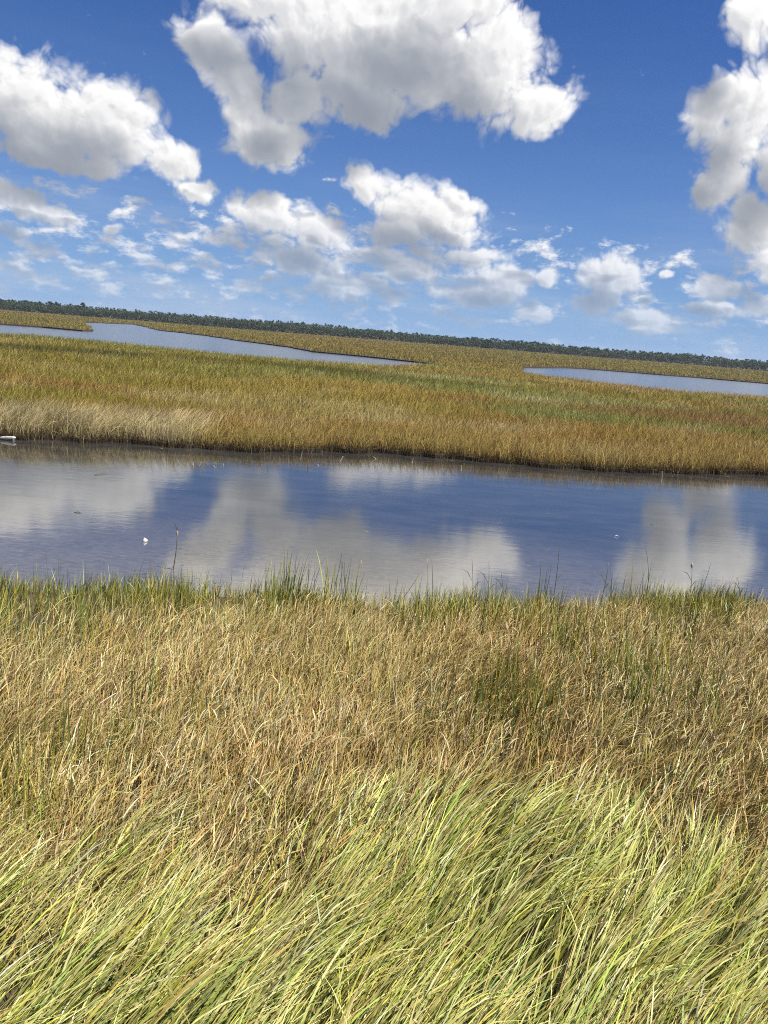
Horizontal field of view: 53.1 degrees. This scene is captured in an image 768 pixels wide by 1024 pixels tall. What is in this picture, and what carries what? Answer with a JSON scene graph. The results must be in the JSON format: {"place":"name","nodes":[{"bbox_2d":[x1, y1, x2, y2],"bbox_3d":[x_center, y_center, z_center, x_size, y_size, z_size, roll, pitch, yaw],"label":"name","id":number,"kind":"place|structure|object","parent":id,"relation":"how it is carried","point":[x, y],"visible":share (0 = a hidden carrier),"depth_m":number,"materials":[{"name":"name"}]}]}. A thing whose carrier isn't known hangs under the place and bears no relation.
{"place":"outdoors","nodes":[
{"label":"outdoors","id":0,"kind":"place"},
{"bbox_2d":[0,312,168,330],"bbox_3d":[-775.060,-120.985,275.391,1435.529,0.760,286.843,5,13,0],"label":"marsh ground","id":1,"kind":"structure","parent":0,"point":[35,325],"depth_m":166.53,"materials":[{"name":"brown soil"}]},
{"bbox_2d":[0,390,242,442],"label":"blond grass","id":2,"kind":"structure","parent":0,"point":[54,422],"depth_m":24.89,"materials":[{"name":"beige plant"}]},
{"bbox_2d":[0,438,767,611],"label":"creek water","id":3,"kind":"structure","parent":0,"point":[385,518],"depth_m":16.93,"materials":[{"name":"blue liquid"}]},
{"bbox_2d":[0,436,15,440],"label":"broken board","id":4,"kind":"object","parent":3,"relation":"in","point":[11,437],"visible":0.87,"depth_m":23.35,"materials":[{"name":"white wood"}]},
{"bbox_2d":[173,518,177,569],"bbox_3d":[-3.401,0.699,12.526,0.086,1.221,0.037,5,13,0],"label":"reed","id":5,"kind":"object","parent":3,"relation":"in","point":[176,546],"visible":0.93,"depth_m":12.49,"materials":[{"name":"plant"}]},
{"bbox_2d":[0,558,767,608],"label":"shallow grass","id":6,"kind":"structure","parent":3,"relation":"in","point":[118,573],"depth_m":11.48,"materials":[{"name":"green plant"}]},
{"bbox_2d":[553,544,559,601],"bbox_3d":[2.762,1.149,12.408,0.029,1.356,0.014,5,13,0],"label":"reed","id":7,"kind":"object","parent":3,"relation":"in","point":[557,570],"visible":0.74,"depth_m":12.37,"materials":[{"name":"plant"}]},
{"bbox_2d":[597,563,613,602],"bbox_3d":[3.573,1.335,12.558,0.334,1.053,0.039,5,13,0],"label":"reed","id":8,"kind":"object","parent":3,"relation":"in","point":[605,583],"visible":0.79,"depth_m":12.50,"materials":[{"name":"plant"}]},
{"bbox_2d":[685,563,698,595],"bbox_3d":[5.201,1.356,13.103,0.335,1.022,0.052,5,13,0],"label":"reed","id":9,"kind":"object","parent":3,"relation":"in","point":[691,566],"visible":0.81,"depth_m":13.05,"materials":[{"name":"plant"}]},
{"bbox_2d":[0,563,767,691],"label":"bank grass","id":10,"kind":"structure","parent":0,"point":[144,595],"depth_m":10.84,"materials":[{"name":"green plant"}]},
{"bbox_2d":[10,573,767,669],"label":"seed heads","id":11,"kind":"object","parent":10,"relation":"on","point":[370,613],"visible":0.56,"depth_m":10.09,"materials":[{"name":"brown plant"}]},
{"bbox_2d":[0,570,767,1023],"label":"marsh ground","id":12,"kind":"structure","parent":0,"point":[224,600],"depth_m":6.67,"materials":[{"name":"beige plant"}]},
{"bbox_2d":[0,719,767,1023],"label":"cordgrass","id":13,"kind":"object","parent":12,"relation":"on","point":[651,981],"visible":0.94,"depth_m":4.69,"materials":[{"name":"plant"}]},
{"bbox_2d":[0,541,767,864],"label":"green shoots","id":14,"kind":"object","parent":12,"relation":"on","point":[273,584],"visible":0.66,"depth_m":8.45,"materials":[{"name":"green plant"}]},
{"bbox_2d":[0,323,767,396],"bbox_3d":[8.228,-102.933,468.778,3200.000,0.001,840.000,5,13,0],"label":"river water","id":15,"kind":"structure","parent":0,"point":[130,333],"depth_m":134.08,"materials":[{"name":"blue liquid"}]},
{"bbox_2d":[0,417,767,475],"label":"bank grass","id":16,"kind":"structure","parent":0,"point":[513,460],"depth_m":26.66,"materials":[{"name":"plant"}]},
{"bbox_2d":[0,332,767,475],"bbox_3d":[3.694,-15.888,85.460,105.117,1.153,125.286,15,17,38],"label":"marsh grass","id":17,"kind":"structure","parent":0,"point":[347,403],"depth_m":41.06,"materials":[{"name":"green plant"}]},
{"bbox_2d":[0,0,767,362],"label":"sky","id":18,"kind":"structure","parent":0,"point":[579,173],"materials":[{"name":"blue"}]},
{"bbox_2d":[0,308,767,383],"bbox_3d":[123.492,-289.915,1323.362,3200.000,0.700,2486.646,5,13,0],"label":"marsh ground","id":19,"kind":"structure","parent":0,"point":[371,356],"depth_m":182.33,"materials":[{"name":"green plant"}]},
{"bbox_2d":[0,299,767,370],"bbox_3d":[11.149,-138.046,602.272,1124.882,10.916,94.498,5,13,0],"label":"distant woods","id":20,"kind":"object","parent":19,"relation":"on","point":[210,320],"visible":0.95,"depth_m":590.61,"materials":[{"name":"green plant"}]}
]}

